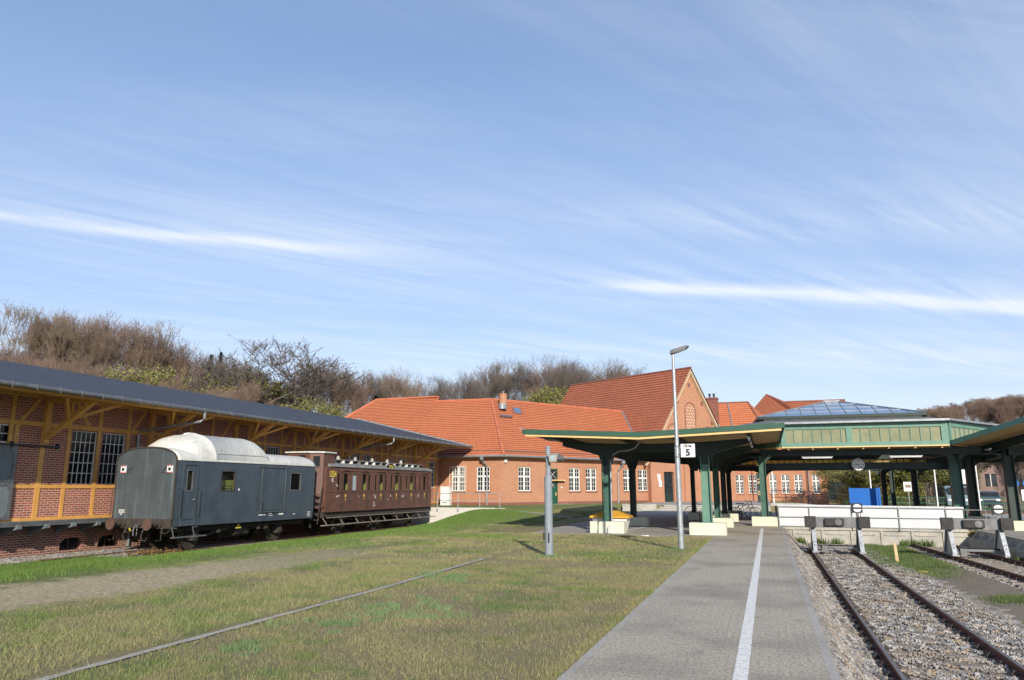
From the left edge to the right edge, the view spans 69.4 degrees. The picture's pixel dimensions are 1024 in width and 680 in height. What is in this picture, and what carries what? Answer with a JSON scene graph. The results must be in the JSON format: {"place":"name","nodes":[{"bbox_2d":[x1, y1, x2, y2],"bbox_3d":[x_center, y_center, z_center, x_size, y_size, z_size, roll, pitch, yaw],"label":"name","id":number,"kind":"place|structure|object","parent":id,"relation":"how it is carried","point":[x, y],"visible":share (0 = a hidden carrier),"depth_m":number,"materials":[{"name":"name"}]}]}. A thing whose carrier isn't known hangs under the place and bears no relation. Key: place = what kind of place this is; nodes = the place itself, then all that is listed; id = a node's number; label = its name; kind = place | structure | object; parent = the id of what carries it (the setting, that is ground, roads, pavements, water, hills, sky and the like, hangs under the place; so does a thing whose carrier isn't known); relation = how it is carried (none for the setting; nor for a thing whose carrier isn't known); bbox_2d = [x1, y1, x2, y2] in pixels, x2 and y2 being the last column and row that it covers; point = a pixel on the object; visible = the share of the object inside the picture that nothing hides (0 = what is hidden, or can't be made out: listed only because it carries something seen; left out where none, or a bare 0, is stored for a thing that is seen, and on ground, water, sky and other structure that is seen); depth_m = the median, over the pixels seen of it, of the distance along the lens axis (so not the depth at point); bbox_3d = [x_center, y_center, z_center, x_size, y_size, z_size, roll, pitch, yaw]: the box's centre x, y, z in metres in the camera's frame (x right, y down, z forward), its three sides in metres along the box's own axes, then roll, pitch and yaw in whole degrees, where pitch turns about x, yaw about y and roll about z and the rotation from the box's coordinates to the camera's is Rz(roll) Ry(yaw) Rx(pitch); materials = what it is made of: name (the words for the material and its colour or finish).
{"place":"outdoors","nodes":[
{"label":"outdoors","id":0,"kind":"place"},
{"bbox_2d":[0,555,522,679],"bbox_3d":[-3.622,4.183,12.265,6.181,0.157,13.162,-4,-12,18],"label":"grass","id":1,"kind":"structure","parent":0,"point":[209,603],"depth_m":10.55,"materials":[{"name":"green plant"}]},
{"bbox_2d":[0,508,541,582],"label":"grass","id":2,"kind":"structure","parent":0,"point":[8,572],"depth_m":22.47,"materials":[{"name":"green plant"}]},
{"bbox_2d":[224,509,709,563],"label":"grass","id":3,"kind":"structure","parent":0,"point":[399,537],"depth_m":23.42,"materials":[{"name":"green plant"}]},
{"bbox_2d":[0,422,1023,679],"bbox_3d":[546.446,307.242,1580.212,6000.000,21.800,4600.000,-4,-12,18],"label":"ground","id":4,"kind":"structure","parent":0,"point":[124,584],"depth_m":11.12,"materials":[{"name":"green plant"}]},
{"bbox_2d":[0,344,44,365],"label":"bare tree","id":5,"kind":"object","parent":4,"relation":"on","point":[13,357],"visible":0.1,"depth_m":94.43,"materials":[{"name":"brown plant"}]},
{"bbox_2d":[6,352,66,370],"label":"bare tree","id":6,"kind":"object","parent":4,"relation":"on","point":[47,365],"visible":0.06,"depth_m":82.34,"materials":[{"name":"brown plant"}]},
{"bbox_2d":[0,297,96,371],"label":"bare tree","id":7,"kind":"object","parent":4,"relation":"on","point":[65,333],"visible":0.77,"depth_m":106.60,"materials":[{"name":"brown plant"}]},
{"bbox_2d":[21,310,98,366],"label":"beech tree","id":8,"kind":"object","parent":4,"relation":"on","point":[45,350],"visible":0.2,"depth_m":111.03,"materials":[{"name":"brown plant"}]},
{"bbox_2d":[45,356,110,377],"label":"bare tree","id":9,"kind":"object","parent":4,"relation":"on","point":[96,373],"visible":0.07,"depth_m":81.20,"materials":[{"name":"brown plant"}]},
{"bbox_2d":[60,315,125,372],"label":"beech tree","id":10,"kind":"object","parent":4,"relation":"on","point":[98,354],"visible":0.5,"depth_m":109.74,"materials":[{"name":"brown plant"}]},
{"bbox_2d":[75,310,154,377],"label":"bare tree","id":11,"kind":"object","parent":4,"relation":"on","point":[104,327],"visible":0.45,"depth_m":114.84,"materials":[{"name":"brown plant"}]},
{"bbox_2d":[115,317,190,374],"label":"bare tree","id":12,"kind":"object","parent":4,"relation":"on","point":[153,354],"visible":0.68,"depth_m":115.29,"materials":[{"name":"brown plant"}]},
{"bbox_2d":[97,362,221,393],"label":"budding tree","id":13,"kind":"object","parent":4,"relation":"on","point":[157,378],"visible":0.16,"depth_m":79.38,"materials":[{"name":"green plant"}]},
{"bbox_2d":[114,327,207,386],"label":"bare tree","id":14,"kind":"object","parent":4,"relation":"on","point":[185,359],"visible":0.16,"depth_m":120.89,"materials":[{"name":"brown plant"}]},
{"bbox_2d":[141,373,191,390],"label":"bare tree","id":15,"kind":"object","parent":4,"relation":"on","point":[173,385],"visible":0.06,"depth_m":77.48,"materials":[{"name":"brown plant"}]},
{"bbox_2d":[152,340,202,383],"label":"beech tree","id":16,"kind":"object","parent":4,"relation":"on","point":[180,367],"visible":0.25,"depth_m":120.04,"materials":[{"name":"brown plant"}]},
{"bbox_2d":[7,524,420,564],"bbox_3d":[-13.895,8.679,31.237,3.500,0.001,40.300,-4,-12,18],"label":"wagon siding bed","id":17,"kind":"object","parent":4,"relation":"on","point":[288,537],"visible":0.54,"depth_m":39.42,"materials":[{"name":"gravel"}]},
{"bbox_2d":[0,538,286,563],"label":"gravel stones","id":18,"kind":"object","parent":17,"relation":"on","point":[20,559],"visible":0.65,"depth_m":28.11,"materials":[{"name":"grey gravel"}]},
{"bbox_2d":[109,548,199,555],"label":"dead leaves","id":19,"kind":"object","parent":17,"relation":"on","point":[152,551],"visible":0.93,"depth_m":27.23,"materials":[{"name":"brown plant"}]},
{"bbox_2d":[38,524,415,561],"bbox_3d":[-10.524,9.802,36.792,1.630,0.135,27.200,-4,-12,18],"label":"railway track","id":20,"kind":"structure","parent":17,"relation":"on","point":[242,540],"depth_m":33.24,"materials":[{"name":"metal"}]},
{"bbox_2d":[105,432,315,549],"bbox_3d":[-12.259,6.452,31.924,3.075,4.583,10.260,-4,-12,18],"label":"baggage wagon","id":21,"kind":"object","parent":20,"relation":"on","point":[188,486],"visible":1,"depth_m":29.14,"materials":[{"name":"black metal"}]},
{"bbox_2d":[285,451,435,533],"bbox_3d":[-8.447,8.842,42.764,3.230,4.143,13.770,-4,-12,18],"label":"passenger coach","id":22,"kind":"object","parent":20,"relation":"on","point":[346,492],"visible":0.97,"depth_m":40.56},
{"bbox_2d":[0,360,472,558],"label":"freight shed","id":23,"kind":"structure","parent":4,"relation":"on","point":[67,438],"depth_m":29.49,"materials":[{"name":"brick"}]},
{"bbox_2d":[0,445,17,519],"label":"sliding door","id":24,"kind":"structure","parent":23,"relation":"in","point":[8,454],"depth_m":25.76,"materials":[{"name":"wood"}]},
{"bbox_2d":[59,538,78,549],"bbox_3d":[-16.899,7.737,28.077,0.080,0.430,0.950,-4,-12,18],"label":"cellar window","id":25,"kind":"structure","parent":23,"relation":"in","point":[68,543],"depth_m":28.19,"materials":[{"name":"black glass"}]},
{"bbox_2d":[67,431,96,483],"bbox_3d":[-16.798,4.590,28.838,0.070,2.028,1.128,-4,-12,18],"label":"window","id":26,"kind":"structure","parent":23,"relation":"in","point":[83,445],"depth_m":28.88,"materials":[{"name":"white paint"}]},
{"bbox_2d":[98,433,124,483],"bbox_3d":[-16.348,4.849,30.138,0.070,2.028,1.128,-4,-12,18],"label":"window","id":27,"kind":"structure","parent":23,"relation":"in","point":[112,444],"depth_m":30.11,"materials":[{"name":"white paint"}]},
{"bbox_2d":[197,380,284,406],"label":"bare tree","id":28,"kind":"object","parent":4,"relation":"on","point":[240,395],"visible":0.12,"depth_m":75.68,"materials":[{"name":"brown plant"}]},
{"bbox_2d":[188,367,296,405],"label":"budding tree","id":29,"kind":"object","parent":4,"relation":"on","point":[278,390],"visible":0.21,"depth_m":96.34,"materials":[{"name":"green plant"}]},
{"bbox_2d":[33,558,485,679],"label":"lawn kerb","id":30,"kind":"structure","parent":4,"relation":"on","point":[146,651],"depth_m":8.92,"materials":[{"name":"grey concrete"}]},
{"bbox_2d":[168,333,373,409],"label":"gnarled oak","id":31,"kind":"object","parent":4,"relation":"on","point":[315,376],"visible":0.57,"depth_m":95.42,"materials":[{"name":"brown plant"}]},
{"bbox_2d":[281,392,355,416],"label":"budding tree","id":32,"kind":"object","parent":4,"relation":"on","point":[334,411],"visible":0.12,"depth_m":94.14,"materials":[{"name":"green plant"}]},
{"bbox_2d":[314,363,368,412],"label":"beech tree","id":33,"kind":"object","parent":4,"relation":"on","point":[342,399],"visible":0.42,"depth_m":130.17,"materials":[{"name":"brown plant"}]},
{"bbox_2d":[347,369,375,412],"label":"beech tree","id":34,"kind":"object","parent":4,"relation":"on","point":[359,394],"visible":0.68,"depth_m":132.31,"materials":[{"name":"brown plant"}]},
{"bbox_2d":[343,372,390,413],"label":"beech tree","id":35,"kind":"object","parent":4,"relation":"on","point":[376,387],"visible":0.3,"depth_m":139.41,"materials":[{"name":"brown plant"}]},
{"bbox_2d":[379,366,430,397],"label":"beech tree","id":36,"kind":"object","parent":4,"relation":"on","point":[401,392],"visible":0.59,"depth_m":129.60,"materials":[{"name":"brown plant"}]},
{"bbox_2d":[408,374,461,399],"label":"beech tree","id":37,"kind":"object","parent":4,"relation":"on","point":[429,385],"visible":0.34,"depth_m":136.52,"materials":[{"name":"brown plant"}]},
{"bbox_2d":[195,547,685,662],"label":"clover tufts","id":38,"kind":"object","parent":4,"relation":"on","point":[330,622],"visible":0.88,"depth_m":10.32,"materials":[{"name":"green plant"}]},
{"bbox_2d":[440,486,451,504],"bbox_3d":[-5.145,12.146,57.669,0.810,1.440,0.580,-4,-12,18],"label":"electrical cabinet","id":39,"kind":"object","parent":4,"relation":"on","point":[446,489],"visible":0.88,"depth_m":57.46,"materials":[{"name":"metal"}]},
{"bbox_2d":[392,507,505,523],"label":"retaining wall","id":40,"kind":"structure","parent":4,"relation":"on","point":[441,513],"depth_m":49.48,"materials":[{"name":"white concrete"}]},
{"bbox_2d":[431,493,500,511],"bbox_3d":[-4.228,10.819,49.300,7.350,1.202,0.054,-4,-12,18],"label":"railing","id":41,"kind":"object","parent":40,"relation":"on","point":[479,500],"visible":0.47,"depth_m":48.94,"materials":[{"name":"metal"}]},
{"bbox_2d":[436,363,492,399],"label":"beech tree","id":42,"kind":"object","parent":4,"relation":"on","point":[469,392],"visible":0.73,"depth_m":125.21,"materials":[{"name":"brown plant"}]},
{"bbox_2d":[471,357,526,399],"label":"beech tree","id":43,"kind":"object","parent":4,"relation":"on","point":[489,382],"visible":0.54,"depth_m":130.73,"materials":[{"name":"brown plant"}]},
{"bbox_2d":[495,356,549,400],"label":"beech tree","id":44,"kind":"object","parent":4,"relation":"on","point":[519,383],"visible":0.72,"depth_m":126.84,"materials":[{"name":"brown plant"}]},
{"bbox_2d":[512,385,567,403],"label":"budding tree","id":45,"kind":"object","parent":4,"relation":"on","point":[540,398],"visible":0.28,"depth_m":109.55,"materials":[{"name":"green plant"}]},
{"bbox_2d":[517,382,568,403],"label":"budding tree","id":46,"kind":"object","parent":4,"relation":"on","point":[556,388],"visible":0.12,"depth_m":112.34,"materials":[{"name":"green plant"}]},
{"bbox_2d":[521,352,576,401],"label":"beech tree","id":47,"kind":"object","parent":4,"relation":"on","point":[542,387],"visible":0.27,"depth_m":123.96,"materials":[{"name":"brown plant"}]},
{"bbox_2d":[543,446,562,555],"bbox_3d":[1.084,4.249,19.294,0.555,2.931,0.345,-4,-12,18],"label":"floodlight post","id":48,"kind":"object","parent":4,"relation":"on","point":[548,534],"visible":0.98,"depth_m":19.33,"materials":[{"name":"grey metal"}]},
{"bbox_2d":[537,354,601,396],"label":"beech tree","id":49,"kind":"object","parent":4,"relation":"on","point":[572,380],"visible":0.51,"depth_m":116.08,"materials":[{"name":"brown plant"}]},
{"bbox_2d":[345,366,845,504],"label":"station building","id":50,"kind":"structure","parent":4,"relation":"on","point":[508,452],"depth_m":68.05,"materials":[{"name":"brick"}]},
{"bbox_2d":[452,467,464,491],"bbox_3d":[-4.309,11.242,59.601,1.230,2.019,0.190,-4,-12,18],"label":"window","id":51,"kind":"structure","parent":50,"relation":"in","point":[456,470],"depth_m":59.65,"materials":[{"name":"white paint"}]},
{"bbox_2d":[475,467,489,491],"bbox_3d":[-2.282,11.107,58.927,1.250,2.019,0.190,-4,-12,18],"label":"window","id":52,"kind":"structure","parent":50,"relation":"in","point":[481,471],"depth_m":59.00,"materials":[{"name":"white paint"}]},
{"bbox_2d":[518,467,531,491],"bbox_3d":[1.004,11.296,59.869,1.450,2.019,0.190,9,-15,-39],"label":"window","id":53,"kind":"structure","parent":50,"relation":"in","point":[524,472],"depth_m":59.93,"materials":[{"name":"white paint"}]},
{"bbox_2d":[551,469,557,503],"bbox_3d":[3.391,12.232,61.778,1.040,2.880,0.110,9,-15,-39],"label":"door","id":54,"kind":"structure","parent":50,"relation":"in","point":[553,471],"depth_m":61.90,"materials":[{"name":"green wood"}]},
{"bbox_2d":[569,468,580,491],"bbox_3d":[5.343,12.024,63.437,1.460,2.029,0.190,9,-15,-39],"label":"window","id":55,"kind":"structure","parent":50,"relation":"in","point":[574,478],"depth_m":63.50,"materials":[{"name":"white paint"}]},
{"bbox_2d":[586,468,597,491],"bbox_3d":[6.917,12.283,64.732,1.470,2.029,0.190,9,-15,-39],"label":"window","id":56,"kind":"structure","parent":50,"relation":"in","point":[590,473],"depth_m":64.79,"materials":[{"name":"white paint"}]},
{"bbox_2d":[638,470,647,491],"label":"window","id":57,"kind":"structure","parent":50,"relation":"in","point":[642,474],"depth_m":69.16,"materials":[{"name":"white paint"}]},
{"bbox_2d":[664,472,673,501],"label":"entrance door","id":58,"kind":"structure","parent":50,"relation":"in","point":[668,477],"depth_m":70.98,"materials":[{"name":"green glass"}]},
{"bbox_2d":[587,357,635,380],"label":"beech tree","id":59,"kind":"object","parent":4,"relation":"on","point":[617,374],"visible":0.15,"depth_m":116.92,"materials":[{"name":"brown plant"}]},
{"bbox_2d":[584,359,646,380],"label":"beech tree","id":60,"kind":"object","parent":4,"relation":"on","point":[614,373],"visible":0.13,"depth_m":117.06,"materials":[{"name":"brown plant"}]},
{"bbox_2d":[534,536,712,679],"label":"edge grass","id":61,"kind":"structure","parent":4,"relation":"on","point":[616,617],"depth_m":9.98,"materials":[{"name":"green plant"}]},
{"bbox_2d":[532,511,717,536],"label":"concourse","id":62,"kind":"structure","parent":4,"relation":"on","point":[667,520],"depth_m":33.28,"materials":[{"name":"grey concrete"}]},
{"bbox_2d":[589,511,632,529],"bbox_3d":[4.159,7.542,30.895,1.650,0.815,1.010,-4,-12,18],"label":"grit bin","id":63,"kind":"object","parent":62,"relation":"on","point":[619,516],"visible":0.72,"depth_m":30.61,"materials":[{"name":"plastic"}]},
{"bbox_2d":[656,505,770,511],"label":"entrance steps","id":64,"kind":"structure","parent":62,"relation":"on","point":[672,508],"depth_m":56.60,"materials":[{"name":"white concrete"}]},
{"bbox_2d":[710,400,1023,525],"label":"concourse hall","id":65,"kind":"structure","parent":62,"relation":"on","point":[872,437],"depth_m":34.34,"materials":[{"name":"glass"},{"name":"green painted wood"},{"name":"felt"}]},
{"bbox_2d":[556,537,715,679],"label":"kerb","id":66,"kind":"structure","parent":4,"relation":"on","point":[574,667],"depth_m":9.28,"materials":[{"name":"grey concrete"}]},
{"bbox_2d":[622,504,656,510],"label":"retaining wall","id":67,"kind":"structure","parent":4,"relation":"on","point":[644,507],"depth_m":58.00,"materials":[{"name":"concrete"}]},
{"bbox_2d":[519,422,829,679],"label":"platform","id":68,"kind":"structure","parent":4,"relation":"on","point":[686,623],"depth_m":12.60,"materials":[{"name":"grey concrete"}]},
{"bbox_2d":[732,528,763,679],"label":"platform line","id":69,"kind":"object","parent":68,"relation":"on","point":[742,658],"visible":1,"depth_m":9.49,"materials":[{"name":"paint"}]},
{"bbox_2d":[781,527,840,679],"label":"platform edge","id":70,"kind":"object","parent":68,"relation":"attached to","point":[831,669],"visible":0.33,"depth_m":9.55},
{"bbox_2d":[670,345,688,548],"bbox_3d":[5.015,3.136,21.599,0.561,6.014,0.220,-4,-12,18],"label":"lamp post","id":71,"kind":"object","parent":4,"relation":"on","point":[678,484],"visible":0.95,"depth_m":21.53,"materials":[{"name":"metal"}]},
{"bbox_2d":[678,444,694,456],"bbox_3d":[5.066,3.212,21.487,0.485,0.380,0.067,-4,-12,18],"label":"platform sign","id":72,"kind":"object","parent":71,"relation":"attached to","point":[687,450],"visible":1,"depth_m":21.45,"materials":[{"name":"metal"}]},
{"bbox_2d":[810,470,878,495],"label":"budding tree","id":73,"kind":"object","parent":4,"relation":"on","point":[829,487],"visible":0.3,"depth_m":71.03,"materials":[{"name":"green plant"}]},
{"bbox_2d":[819,470,910,494],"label":"budding tree","id":74,"kind":"object","parent":4,"relation":"on","point":[861,474],"visible":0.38,"depth_m":66.66,"materials":[{"name":"green plant"}]},
{"bbox_2d":[782,526,969,547],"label":"retaining wall","id":75,"kind":"structure","parent":4,"relation":"on","point":[885,536],"depth_m":32.85,"materials":[{"name":"concrete"}]},
{"bbox_2d":[775,504,986,530],"bbox_3d":[16.425,7.975,33.211,8.685,1.115,0.653,-4,-12,18],"label":"barrier fence","id":76,"kind":"object","parent":75,"relation":"on","point":[913,517],"visible":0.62,"depth_m":32.91,"materials":[{"name":"white metal"}]},
{"bbox_2d":[858,482,926,505],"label":"hedge","id":77,"kind":"object","parent":4,"relation":"on","point":[898,492],"visible":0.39,"depth_m":66.46,"materials":[{"name":"green plant"}]},
{"bbox_2d":[802,543,1023,679],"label":"ballast bed","id":78,"kind":"object","parent":4,"relation":"on","point":[1008,617],"visible":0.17,"depth_m":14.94,"materials":[{"name":"grey gravel"}]},
{"bbox_2d":[783,528,884,679],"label":"gravel verge","id":79,"kind":"structure","parent":78,"relation":"on","point":[829,643],"depth_m":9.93,"materials":[{"name":"gravel"}]},
{"bbox_2d":[855,542,959,569],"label":"tall grass","id":80,"kind":"structure","parent":78,"relation":"on","point":[888,553],"depth_m":26.58,"materials":[{"name":"green plant"}]},
{"bbox_2d":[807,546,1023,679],"bbox_3d":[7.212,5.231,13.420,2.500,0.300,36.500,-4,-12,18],"label":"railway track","id":81,"kind":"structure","parent":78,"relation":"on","point":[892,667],"depth_m":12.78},
{"bbox_2d":[804,503,870,553],"bbox_3d":[12.312,7.100,28.081,2.260,1.820,1.700,-4,-12,18],"label":"buffer stop","id":82,"kind":"object","parent":81,"relation":"on","point":[857,522],"visible":1,"depth_m":27.68,"materials":[{"name":"metal"}]},
{"bbox_2d":[887,470,948,491],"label":"green tree","id":83,"kind":"object","parent":4,"relation":"on","point":[929,472],"visible":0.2,"depth_m":65.86,"materials":[{"name":"green plant"}]},
{"bbox_2d":[927,405,958,418],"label":"bare tree","id":84,"kind":"object","parent":4,"relation":"on","point":[936,412],"visible":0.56,"depth_m":180.74,"materials":[{"name":"brown plant"}]},
{"bbox_2d":[936,486,968,508],"bbox_3d":[37.732,13.480,63.388,1.740,1.895,4.620,-4,-12,18],"label":"parked car","id":85,"kind":"object","parent":4,"relation":"on","point":[944,491],"visible":0.43,"depth_m":61.90,"materials":[{"name":"silver metal"}]},
{"bbox_2d":[884,546,1023,626],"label":"gravel soil","id":86,"kind":"structure","parent":4,"relation":"on","point":[978,585],"depth_m":18.94,"materials":[{"name":"grey gravel"}]},
{"bbox_2d":[878,560,1023,606],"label":"tall grass","id":87,"kind":"structure","parent":86,"relation":"on","point":[1014,598],"depth_m":21.39,"materials":[{"name":"green plant"}]},
{"bbox_2d":[905,546,1023,590],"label":"ballast stones","id":88,"kind":"object","parent":86,"relation":"on","point":[984,575],"visible":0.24,"depth_m":23.44,"materials":[{"name":"gravel"}]},
{"bbox_2d":[909,544,1023,586],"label":"railway track","id":89,"kind":"structure","parent":88,"relation":"on","point":[987,568],"depth_m":24.46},
{"bbox_2d":[940,504,1014,557],"bbox_3d":[16.639,6.812,26.640,2.260,1.820,1.700,-4,-12,18],"label":"buffer stop","id":90,"kind":"object","parent":89,"relation":"on","point":[999,525],"visible":1,"depth_m":26.26,"materials":[{"name":"metal"}]},
{"bbox_2d":[888,497,1023,508],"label":"fence","id":91,"kind":"object","parent":4,"relation":"on","point":[983,503],"visible":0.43,"depth_m":60.99,"materials":[{"name":"grey"}]},
{"bbox_2d":[911,463,1023,501],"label":"apartment house","id":92,"kind":"structure","parent":4,"relation":"on","point":[990,479],"depth_m":88.73,"materials":[{"name":"red brick"}]},
{"bbox_2d":[962,402,992,422],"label":"bare tree","id":93,"kind":"object","parent":4,"relation":"on","point":[975,412],"visible":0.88,"depth_m":185.72,"materials":[{"name":"brown plant"}]},
{"bbox_2d":[977,491,1001,507],"bbox_3d":[40.421,13.728,63.484,1.740,1.445,4.220,-4,-12,18],"label":"parked car","id":94,"kind":"object","parent":4,"relation":"on","point":[989,494],"visible":0.34,"depth_m":61.68,"materials":[{"name":"paint"}]},
{"bbox_2d":[968,530,1023,558],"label":"platform wall","id":95,"kind":"structure","parent":4,"relation":"on","point":[981,539],"depth_m":28.95,"materials":[{"name":"concrete"}]},
{"bbox_2d":[975,529,1023,537],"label":"platform","id":96,"kind":"structure","parent":4,"relation":"on","point":[1020,534],"depth_m":29.51,"materials":[{"name":"concrete"}]},
{"bbox_2d":[926,417,1023,530],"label":"platform canopy","id":97,"kind":"object","parent":96,"relation":"on","point":[1005,438],"visible":0.81,"depth_m":31.41,"materials":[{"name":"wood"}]},
{"bbox_2d":[986,400,1023,423],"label":"bare tree","id":98,"kind":"object","parent":4,"relation":"on","point":[1000,415],"visible":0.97,"depth_m":177.00,"materials":[{"name":"brown plant"}]},
{"bbox_2d":[0,0,1023,421],"label":"sky","id":99,"kind":"structure","parent":0,"point":[812,199],"materials":[{"name":"blue"}]},
{"bbox_2d":[641,500,770,505],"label":"entrance plaza","id":100,"kind":"structure","parent":0,"point":[755,503],"depth_m":63.61,"materials":[{"name":"concrete"}]},
{"bbox_2d":[734,512,1023,526],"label":"forecourt","id":101,"kind":"structure","parent":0,"point":[744,520],"depth_m":44.48,"materials":[{"name":"concrete"}]},
{"bbox_2d":[771,503,812,505],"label":"ramp wall","id":102,"kind":"structure","parent":101,"relation":"on","point":[773,504],"depth_m":55.26,"materials":[{"name":"concrete"}]},
{"bbox_2d":[771,490,845,504],"bbox_3d":[22.925,11.868,54.760,7.048,1.464,0.056,-4,-12,18],"label":"ramp railing","id":103,"kind":"object","parent":102,"relation":"on","point":[799,497],"visible":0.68,"depth_m":55.25,"materials":[{"name":"black metal"}]},
{"bbox_2d":[849,488,881,505],"bbox_3d":[24.825,11.297,52.095,1.990,1.760,1.100,-4,-12,18],"label":"blue hoarding","id":104,"kind":"object","parent":101,"relation":"on","point":[868,496],"visible":0.64,"depth_m":51.66,"materials":[{"name":"plastic"}]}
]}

